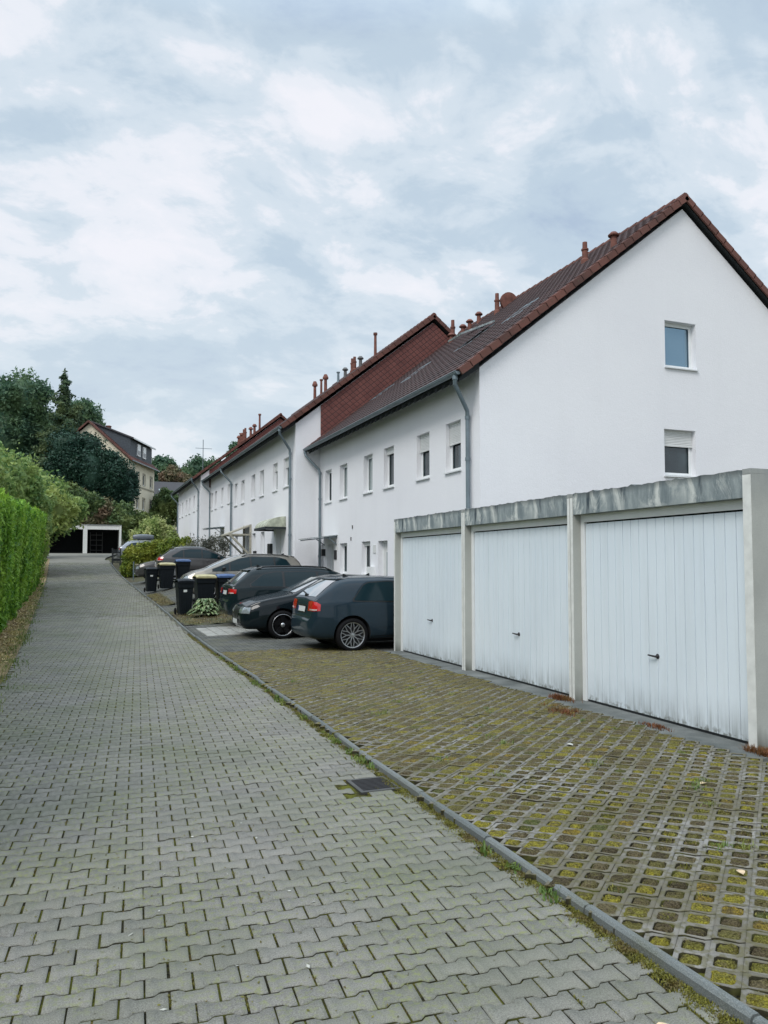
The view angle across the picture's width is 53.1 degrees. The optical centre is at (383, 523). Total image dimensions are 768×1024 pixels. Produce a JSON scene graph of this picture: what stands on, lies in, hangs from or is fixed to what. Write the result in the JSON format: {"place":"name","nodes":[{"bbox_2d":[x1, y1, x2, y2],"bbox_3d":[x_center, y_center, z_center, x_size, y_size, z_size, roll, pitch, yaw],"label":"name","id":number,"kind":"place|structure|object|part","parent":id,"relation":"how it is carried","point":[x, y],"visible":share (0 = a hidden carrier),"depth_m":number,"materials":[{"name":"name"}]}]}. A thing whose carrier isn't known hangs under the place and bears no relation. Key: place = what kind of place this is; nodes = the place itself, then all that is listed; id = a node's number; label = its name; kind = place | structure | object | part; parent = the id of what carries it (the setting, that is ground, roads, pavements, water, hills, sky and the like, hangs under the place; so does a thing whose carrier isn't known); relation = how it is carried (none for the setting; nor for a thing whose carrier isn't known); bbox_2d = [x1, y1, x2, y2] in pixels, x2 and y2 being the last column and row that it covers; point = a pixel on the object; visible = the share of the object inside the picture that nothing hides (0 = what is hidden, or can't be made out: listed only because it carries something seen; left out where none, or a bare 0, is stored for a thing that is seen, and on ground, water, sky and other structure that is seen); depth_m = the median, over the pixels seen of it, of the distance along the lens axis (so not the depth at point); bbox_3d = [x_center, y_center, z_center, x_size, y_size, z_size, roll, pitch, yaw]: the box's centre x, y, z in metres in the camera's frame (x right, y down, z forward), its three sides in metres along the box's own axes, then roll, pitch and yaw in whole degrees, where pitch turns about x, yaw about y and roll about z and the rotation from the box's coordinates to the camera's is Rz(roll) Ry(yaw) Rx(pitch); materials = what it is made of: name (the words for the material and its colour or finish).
{"place":"outdoors","nodes":[
{"label":"outdoors","id":0,"kind":"place"},
{"bbox_2d":[0,558,49,683],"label":"verge","id":1,"kind":"structure","parent":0,"point":[4,673],"depth_m":18.51,"materials":[{"name":"green plant"}]},
{"bbox_2d":[0,586,49,711],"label":"verge grass","id":2,"kind":"structure","parent":1,"relation":"on","point":[22,635],"depth_m":16.50,"materials":[{"name":"green plant"}]},
{"bbox_2d":[47,553,115,562],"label":"road","id":3,"kind":"structure","parent":0,"point":[77,557],"depth_m":58.26,"materials":[{"name":"grey concrete"}]},
{"bbox_2d":[105,530,220,652],"bbox_3d":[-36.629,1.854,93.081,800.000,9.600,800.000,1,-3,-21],"label":"ground","id":4,"kind":"structure","parent":0,"point":[128,579],"depth_m":48.42,"materials":[{"name":"soil"}]},
{"bbox_2d":[0,441,22,498],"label":"shrub","id":5,"kind":"object","parent":4,"relation":"on","point":[5,475],"visible":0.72,"depth_m":30.07,"materials":[{"name":"green plant"}]},
{"bbox_2d":[0,487,49,633],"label":"hedge","id":6,"kind":"object","parent":4,"relation":"on","point":[23,531],"visible":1,"depth_m":21.09,"materials":[{"name":"green plant"}]},
{"bbox_2d":[0,367,54,465],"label":"broadleaf tree","id":7,"kind":"object","parent":4,"relation":"on","point":[24,412],"visible":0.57,"depth_m":83.17,"materials":[{"name":"green plant"}]},
{"bbox_2d":[0,442,57,574],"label":"shrub","id":8,"kind":"object","parent":4,"relation":"on","point":[30,482],"visible":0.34,"depth_m":36.14,"materials":[{"name":"green plant"}]},
{"bbox_2d":[29,368,84,483],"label":"spruce tree","id":9,"kind":"object","parent":4,"relation":"on","point":[64,413],"visible":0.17,"depth_m":81.15,"materials":[{"name":"green plant"}]},
{"bbox_2d":[28,465,89,546],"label":"shrub","id":10,"kind":"object","parent":4,"relation":"on","point":[69,511],"visible":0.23,"depth_m":45.81,"materials":[{"name":"green plant"}]},
{"bbox_2d":[49,524,85,552],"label":"garage","id":11,"kind":"structure","parent":4,"relation":"on","point":[74,542],"depth_m":68.25,"materials":[{"name":"concrete"}]},
{"bbox_2d":[46,481,105,557],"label":"shrub","id":12,"kind":"object","parent":4,"relation":"on","point":[95,502],"visible":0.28,"depth_m":59.82,"materials":[{"name":"green plant"}]},
{"bbox_2d":[55,397,105,425],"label":"broadleaf tree","id":13,"kind":"object","parent":4,"relation":"on","point":[90,411],"visible":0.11,"depth_m":89.48,"materials":[{"name":"green plant"}]},
{"bbox_2d":[41,421,141,522],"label":"yew tree","id":14,"kind":"object","parent":4,"relation":"on","point":[88,461],"visible":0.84,"depth_m":72.66,"materials":[{"name":"green plant"}]},
{"bbox_2d":[79,487,116,524],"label":"shrub","id":15,"kind":"object","parent":4,"relation":"on","point":[105,510],"visible":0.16,"depth_m":70.48,"materials":[{"name":"orange plant"}]},
{"bbox_2d":[45,420,159,512],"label":"house","id":16,"kind":"structure","parent":4,"relation":"on","point":[137,452],"depth_m":83.93,"materials":[{"name":"beige paint"}]},
{"bbox_2d":[142,473,145,486],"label":"window","id":17,"kind":"structure","parent":16,"relation":"in","point":[143,473],"depth_m":86.73,"materials":[{"name":"grey glass"}]},
{"bbox_2d":[85,524,121,552],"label":"garage","id":18,"kind":"structure","parent":4,"relation":"on","point":[111,536],"depth_m":69.12,"materials":[{"name":"concrete"}]},
{"bbox_2d":[90,532,102,550],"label":"shelf","id":19,"kind":"object","parent":18,"relation":"in","point":[96,541],"visible":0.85,"depth_m":68.57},
{"bbox_2d":[111,548,120,565],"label":"fence","id":20,"kind":"object","parent":4,"relation":"on","point":[117,552],"visible":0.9,"depth_m":53.50,"materials":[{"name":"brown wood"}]},
{"bbox_2d":[98,500,151,542],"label":"shrub","id":21,"kind":"object","parent":4,"relation":"on","point":[126,517],"visible":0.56,"depth_m":71.57,"materials":[{"name":"green plant"}]},
{"bbox_2d":[118,534,153,557],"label":"parked car","id":22,"kind":"object","parent":4,"relation":"on","point":[142,537],"visible":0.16,"depth_m":55.88,"materials":[{"name":"silver metal"}]},
{"bbox_2d":[126,515,178,541],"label":"shrub","id":23,"kind":"object","parent":4,"relation":"on","point":[157,527],"visible":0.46,"depth_m":60.94,"materials":[{"name":"green plant"}]},
{"bbox_2d":[119,536,191,577],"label":"hedge","id":24,"kind":"object","parent":4,"relation":"on","point":[146,551],"visible":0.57,"depth_m":47.37,"materials":[{"name":"green plant"}]},
{"bbox_2d":[148,487,178,529],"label":"shrub","id":25,"kind":"object","parent":4,"relation":"on","point":[164,504],"visible":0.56,"depth_m":88.33,"materials":[{"name":"green plant"}]},
{"bbox_2d":[154,481,183,529],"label":"house","id":26,"kind":"structure","parent":4,"relation":"on","point":[170,486],"depth_m":104.13,"materials":[{"name":"beige paint"}]},
{"bbox_2d":[152,454,190,481],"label":"broadleaf tree","id":27,"kind":"object","parent":4,"relation":"on","point":[160,463],"visible":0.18,"depth_m":115.23,"materials":[{"name":"green plant"}]},
{"bbox_2d":[157,464,191,482],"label":"broadleaf tree","id":28,"kind":"object","parent":4,"relation":"on","point":[171,473],"visible":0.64,"depth_m":107.78,"materials":[{"name":"orange plant"}]},
{"bbox_2d":[178,453,220,476],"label":"broadleaf tree","id":29,"kind":"object","parent":4,"relation":"on","point":[197,464],"visible":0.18,"depth_m":122.32,"materials":[{"name":"green plant"}]},
{"bbox_2d":[174,534,229,556],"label":"shrub","id":30,"kind":"object","parent":4,"relation":"on","point":[207,543],"visible":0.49,"depth_m":43.78,"materials":[{"name":"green plant"}]},
{"bbox_2d":[170,413,286,546],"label":"terraced house","id":31,"kind":"structure","parent":4,"relation":"on","point":[193,511],"depth_m":57.26,"materials":[{"name":"white paint"}]},
{"bbox_2d":[226,440,237,456],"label":"broadleaf tree","id":32,"kind":"object","parent":4,"relation":"on","point":[232,445],"visible":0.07,"depth_m":119.65,"materials":[{"name":"green plant"}]},
{"bbox_2d":[201,374,329,556],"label":"terraced house","id":33,"kind":"structure","parent":4,"relation":"on","point":[219,509],"depth_m":51.15,"materials":[{"name":"white paint"}]},
{"bbox_2d":[219,313,455,565],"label":"terraced house","id":34,"kind":"structure","parent":4,"relation":"on","point":[274,495],"depth_m":31.51,"materials":[{"name":"white paint"}]},
{"bbox_2d":[271,464,277,492],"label":"window","id":35,"kind":"structure","parent":34,"relation":"in","point":[276,466],"depth_m":33.19,"materials":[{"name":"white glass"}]},
{"bbox_2d":[282,458,288,488],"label":"window","id":36,"kind":"structure","parent":34,"relation":"in","point":[287,460],"depth_m":31.43,"materials":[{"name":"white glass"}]},
{"bbox_2d":[111,564,767,1023],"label":"kerb","id":37,"kind":"structure","parent":4,"relation":"on","point":[703,986],"depth_m":3.73,"materials":[{"name":"concrete"}]},
{"bbox_2d":[298,192,767,575],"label":"terraced house","id":38,"kind":"structure","parent":4,"relation":"on","point":[636,353],"depth_m":20.22,"materials":[{"name":"white paint"}]},
{"bbox_2d":[323,470,331,503],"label":"window","id":39,"kind":"structure","parent":38,"relation":"in","point":[330,472],"depth_m":29.33,"materials":[{"name":"white glass"}]},
{"bbox_2d":[331,545,333,570],"bbox_3d":[-1.811,1.826,28.624,0.060,2.110,0.800,1,-3,-21],"label":"door","id":40,"kind":"structure","parent":38,"relation":"in","point":[332,546],"depth_m":28.95,"materials":[{"name":"grey glass"}]},
{"bbox_2d":[338,465,347,500],"bbox_3d":[-1.368,-1.487,27.363,0.265,1.265,0.910,1,-3,-21],"label":"window","id":41,"kind":"structure","parent":38,"relation":"in","point":[345,467],"depth_m":27.67,"materials":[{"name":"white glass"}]},
{"bbox_2d":[344,543,346,573],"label":"window","id":42,"kind":"structure","parent":38,"relation":"in","point":[345,544],"depth_m":27.51,"materials":[{"name":"white glass"}]},
{"bbox_2d":[360,541,369,574],"bbox_3d":[-0.518,1.126,25.064,0.265,1.105,0.870,1,-3,-21],"label":"window","id":43,"kind":"structure","parent":38,"relation":"in","point":[367,544],"depth_m":25.33,"materials":[{"name":"white glass"}]},
{"bbox_2d":[362,456,372,494],"bbox_3d":[-0.449,-1.610,25.031,0.265,1.265,0.890,1,-3,-21],"label":"window","id":44,"kind":"structure","parent":38,"relation":"in","point":[370,457],"depth_m":25.31,"materials":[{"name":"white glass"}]},
{"bbox_2d":[383,541,387,575],"bbox_3d":[0.138,1.571,23.680,0.060,2.100,0.800,1,-3,-21],"label":"door","id":45,"kind":"structure","parent":38,"relation":"in","point":[385,543],"depth_m":23.91,"materials":[{"name":"white glass"}]},
{"bbox_2d":[382,447,393,489],"bbox_3d":[0.216,-1.698,23.344,0.265,1.265,0.880,1,-3,-21],"label":"window","id":46,"kind":"structure","parent":38,"relation":"in","point":[390,452],"depth_m":23.58,"materials":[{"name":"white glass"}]},
{"bbox_2d":[415,433,429,481],"bbox_3d":[1.137,-1.826,21.007,0.265,1.275,0.890,1,-3,-21],"label":"window","id":47,"kind":"structure","parent":38,"relation":"in","point":[424,439],"depth_m":21.19,"materials":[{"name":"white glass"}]},
{"bbox_2d":[444,421,461,474],"bbox_3d":[1.808,-1.920,19.307,0.265,1.285,0.890,1,-3,-21],"label":"window","id":48,"kind":"structure","parent":38,"relation":"in","point":[455,428],"depth_m":19.45,"materials":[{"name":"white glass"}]},
{"bbox_2d":[664,430,691,477],"bbox_3d":[7.738,-1.836,20.244,1.100,1.255,0.285,1,-3,-21],"label":"window","id":49,"kind":"structure","parent":38,"relation":"in","point":[677,444],"depth_m":20.35,"materials":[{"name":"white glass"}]},
{"bbox_2d":[664,323,698,371],"bbox_3d":[7.812,-4.700,20.423,1.100,1.275,0.285,1,-3,-21],"label":"window","id":50,"kind":"structure","parent":38,"relation":"in","point":[677,337],"depth_m":20.56,"materials":[{"name":"blue glass"}]},
{"bbox_2d":[421,772,767,1019],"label":"soil filling","id":51,"kind":"object","parent":4,"relation":"on","point":[701,974],"visible":0.04,"depth_m":3.18,"materials":[{"name":"brown soil"}]},
{"bbox_2d":[218,646,767,1009],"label":"moss cushions","id":52,"kind":"object","parent":51,"relation":"on","point":[730,948],"visible":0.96,"depth_m":6.45,"materials":[{"name":"green plant"}]},
{"bbox_2d":[736,869,744,874],"bbox_3d":[1.893,1.845,4.082,0.048,0.010,0.049,-3,-4,43],"label":"fallen leaf","id":53,"kind":"object","parent":52,"relation":"on","point":[741,871],"visible":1,"depth_m":4.08,"materials":[{"name":"beige plant"}]},
{"bbox_2d":[131,578,393,651],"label":"parking bays","id":54,"kind":"object","parent":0,"point":[254,641],"visible":0.2,"depth_m":16.58,"materials":[{"name":"grey concrete"}]},
{"bbox_2d":[134,560,158,577],"bbox_3d":[-11.057,2.207,40.617,4.018,1.499,2.048,1,-3,-21],"label":"parked car","id":55,"kind":"object","parent":54,"relation":"on","point":[139,570],"visible":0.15,"depth_m":39.37,"materials":[{"name":"grey paint"}]},
{"bbox_2d":[144,567,158,591],"bbox_3d":[-10.050,2.410,33.170,0.528,1.074,0.681,2,-3,-27],"label":"wheelie bin","id":56,"kind":"object","parent":54,"relation":"on","point":[151,574],"visible":1,"depth_m":32.92,"materials":[{"name":"black plastic"}]},
{"bbox_2d":[157,562,175,588],"bbox_3d":[-9.355,2.228,33.028,0.660,1.140,0.849,1,-3,-24],"label":"wheelie bin","id":57,"kind":"object","parent":54,"relation":"on","point":[166,573],"visible":0.99,"depth_m":32.71,"materials":[{"name":"black plastic"}]},
{"bbox_2d":[174,559,190,583],"bbox_3d":[-8.776,2.096,33.477,0.634,1.121,0.815,1,-3,-21],"label":"wheelie bin","id":58,"kind":"object","parent":54,"relation":"on","point":[182,566],"visible":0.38,"depth_m":33.16,"materials":[{"name":"black plastic"}]},
{"bbox_2d":[146,593,232,624],"bbox_3d":[-6.697,2.770,26.110,1.654,0.397,12.500,1,-3,-21],"label":"planting bed","id":59,"kind":"object","parent":54,"relation":"on","point":[203,617],"visible":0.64,"depth_m":21.80,"materials":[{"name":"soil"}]},
{"bbox_2d":[174,578,194,613],"bbox_3d":[-5.956,2.162,22.904,0.491,1.074,0.634,2,-3,-27],"label":"wheelie bin","id":60,"kind":"object","parent":59,"relation":"on","point":[184,587],"visible":0.93,"depth_m":22.68,"materials":[{"name":"black plastic"}]},
{"bbox_2d":[187,598,219,614],"bbox_3d":[-5.138,2.379,22.192,1.080,0.466,1.031,-1,-3,20],"label":"hosta","id":61,"kind":"object","parent":59,"relation":"on","point":[207,606],"visible":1,"depth_m":21.95,"materials":[{"name":"green plant"}]},
{"bbox_2d":[155,547,225,579],"bbox_3d":[-8.871,1.905,37.244,4.228,1.578,2.111,1,-3,-21],"label":"parked car","id":62,"kind":"object","parent":54,"relation":"on","point":[200,557],"visible":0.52,"depth_m":36.33,"materials":[{"name":"grey paint"}]},
{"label":"side window","id":63,"kind":"part","parent":62,"relation":"part of","materials":[{"name":"black glass"}]},
{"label":"side window","id":64,"kind":"part","parent":62,"relation":"part of","materials":[{"name":"black glass"}]},
{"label":"side window","id":65,"kind":"part","parent":62,"relation":"part of","materials":[{"name":"black glass"}]},
{"bbox_2d":[192,574,216,607],"bbox_3d":[-5.689,2.129,24.308,0.634,1.074,0.815,1,-3,-25],"label":"wheelie bin","id":66,"kind":"object","parent":54,"relation":"on","point":[204,586],"visible":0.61,"depth_m":24.02,"materials":[{"name":"black plastic"}]},
{"bbox_2d":[215,574,234,605],"bbox_3d":[-5.092,2.118,24.596,0.607,1.046,0.782,1,-3,-23],"label":"wheelie bin","id":67,"kind":"object","parent":54,"relation":"on","point":[221,579],"visible":0.29,"depth_m":24.27,"materials":[{"name":"black plastic"}]},
{"bbox_2d":[196,626,258,635],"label":"pale paving slabs","id":68,"kind":"structure","parent":54,"relation":"on","point":[222,631],"depth_m":18.57,"materials":[{"name":"grey concrete"}]},
{"bbox_2d":[179,553,300,596],"bbox_3d":[-5.131,1.855,27.690,4.378,1.614,2.115,1,-3,-21],"label":"parked car","id":69,"kind":"object","parent":54,"relation":"on","point":[235,564],"visible":0.3,"depth_m":27.05,"materials":[{"name":"grey paint"}]},
{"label":"side window","id":70,"kind":"part","parent":69,"relation":"part of","materials":[{"name":"black glass"}]},
{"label":"side window","id":71,"kind":"part","parent":69,"relation":"part of","materials":[{"name":"black glass"}]},
{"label":"side window","id":72,"kind":"part","parent":69,"relation":"part of","materials":[{"name":"black glass"}]},
{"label":"side window","id":73,"kind":"part","parent":69,"relation":"part of","materials":[{"name":"black glass"}]},
{"bbox_2d":[219,565,340,615],"bbox_3d":[-2.004,1.859,20.636,4.639,1.530,2.110,1,-3,-21],"label":"parked car","id":74,"kind":"object","parent":54,"relation":"on","point":[249,582],"visible":0.3,"depth_m":19.52,"materials":[{"name":"black paint"}]},
{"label":"rear window","id":75,"kind":"part","parent":74,"relation":"part of","materials":[{"name":"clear glass"}]},
{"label":"side window","id":76,"kind":"part","parent":74,"relation":"part of","materials":[{"name":"black glass"}]},
{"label":"side window","id":77,"kind":"part","parent":74,"relation":"part of","materials":[{"name":"black glass"}]},
{"bbox_2d":[232,573,368,638],"bbox_3d":[-1.286,1.888,18.206,4.478,1.437,2.072,1,-3,-21],"label":"parked car","id":78,"kind":"object","parent":54,"relation":"on","point":[271,613],"visible":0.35,"depth_m":16.95,"materials":[{"name":"black paint"}]},
{"bbox_2d":[291,574,393,650],"bbox_3d":[0.291,1.764,15.896,4.238,1.477,2.095,1,-3,-21],"label":"parked car","id":79,"kind":"object","parent":54,"relation":"on","point":[348,613],"visible":0.45,"depth_m":14.75,"materials":[{"name":"blue paint"}]},
{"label":"rear window","id":80,"kind":"part","parent":79,"relation":"part of","materials":[{"name":"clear glass"}]},
{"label":"side window","id":81,"kind":"part","parent":79,"relation":"part of","materials":[{"name":"black glass"}]},
{"bbox_2d":[0,562,730,1023],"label":"road","id":82,"kind":"structure","parent":0,"point":[98,604],"depth_m":4.14,"materials":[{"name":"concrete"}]},
{"bbox_2d":[107,750,346,1009],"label":"chippings","id":83,"kind":"object","parent":82,"relation":"on","point":[308,966],"visible":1,"depth_m":3.49,"materials":[{"name":"grey stone"}]},
{"bbox_2d":[3,709,590,1023],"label":"moss crumbs","id":84,"kind":"object","parent":82,"relation":"on","point":[253,911],"visible":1,"depth_m":3.78,"materials":[{"name":"green plant"}]},
{"bbox_2d":[0,647,701,1023],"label":"joint moss tufts","id":85,"kind":"object","parent":82,"relation":"on","point":[254,839],"visible":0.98,"depth_m":4.60,"materials":[{"name":"green plant"}]},
{"bbox_2d":[346,776,399,794],"bbox_3d":[-0.086,2.048,5.872,0.315,0.124,0.355,1,-3,-21],"label":"drain grate","id":86,"kind":"object","parent":82,"relation":"in","point":[361,786],"visible":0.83,"depth_m":5.86,"materials":[{"name":"metal"}]},
{"bbox_2d":[213,653,561,903],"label":"kerb weeds","id":87,"kind":"object","parent":82,"relation":"on","point":[514,867],"visible":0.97,"depth_m":6.43,"materials":[{"name":"green plant"}]},
{"bbox_2d":[187,634,743,1023],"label":"kerb moss","id":88,"kind":"object","parent":82,"relation":"on","point":[635,955],"visible":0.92,"depth_m":3.63,"materials":[{"name":"green plant"}]},
{"bbox_2d":[0,0,767,467],"label":"sky","id":89,"kind":"structure","parent":0,"point":[210,209],"materials":[{"name":"white"}]},
{"bbox_2d":[217,646,767,1016],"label":"grid paving","id":90,"kind":"structure","parent":0,"point":[708,955],"depth_m":5.18,"materials":[{"name":"concrete"}]},
{"bbox_2d":[229,650,767,1000],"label":"moss sprigs","id":91,"kind":"object","parent":90,"relation":"on","point":[701,811],"visible":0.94,"depth_m":5.11,"materials":[{"name":"green plant"}]},
{"bbox_2d":[247,648,767,994],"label":"dry grass tufts","id":92,"kind":"object","parent":90,"relation":"on","point":[496,750],"visible":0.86,"depth_m":6.95,"materials":[{"name":"plant"}]},
{"bbox_2d":[288,670,757,851],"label":"green weeds","id":93,"kind":"object","parent":90,"relation":"on","point":[695,788],"visible":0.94,"depth_m":5.98,"materials":[{"name":"green plant"}]},
{"bbox_2d":[381,651,712,752],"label":"apron grass","id":94,"kind":"structure","parent":90,"relation":"on","point":[568,706],"depth_m":8.20,"materials":[{"name":"green plant"}]},
{"bbox_2d":[386,651,767,761],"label":"concrete apron","id":95,"kind":"object","parent":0,"point":[703,738],"visible":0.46,"depth_m":8.63,"materials":[{"name":"grey concrete"}]},
{"bbox_2d":[394,509,463,669],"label":"garage","id":96,"kind":"structure","parent":95,"relation":"on","point":[428,590],"depth_m":13.49,"materials":[{"name":"concrete"}]},
{"bbox_2d":[403,533,461,666],"bbox_3d":[0.837,1.277,13.454,0.101,2.162,2.617,1,-3,-21],"label":"door","id":97,"kind":"structure","parent":96,"relation":"in","point":[432,577],"depth_m":13.41,"materials":[{"name":"white paint"}]},
{"bbox_2d":[463,494,571,699],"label":"garage","id":98,"kind":"structure","parent":95,"relation":"on","point":[517,588],"depth_m":10.73,"materials":[{"name":"concrete"}]},
{"bbox_2d":[475,524,568,695],"bbox_3d":[1.886,1.137,10.792,0.101,2.162,2.597,1,-3,-21],"label":"door","id":99,"kind":"structure","parent":98,"relation":"in","point":[522,627],"depth_m":10.67,"materials":[{"name":"white paint"}]},
{"bbox_2d":[538,692,767,756],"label":"rusty weeds","id":100,"kind":"object","parent":95,"relation":"on","point":[753,749],"visible":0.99,"depth_m":7.96,"materials":[{"name":"brown plant"}]},
{"bbox_2d":[570,468,767,749],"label":"garage","id":101,"kind":"structure","parent":95,"relation":"on","point":[669,601],"depth_m":7.91,"materials":[{"name":"concrete"}]},
{"bbox_2d":[586,510,748,743],"bbox_3d":[2.907,1.002,8.202,0.101,2.162,2.462,1,-3,-21],"label":"door","id":102,"kind":"structure","parent":101,"relation":"in","point":[666,618],"depth_m":8.00,"materials":[{"name":"white paint"}]}
]}

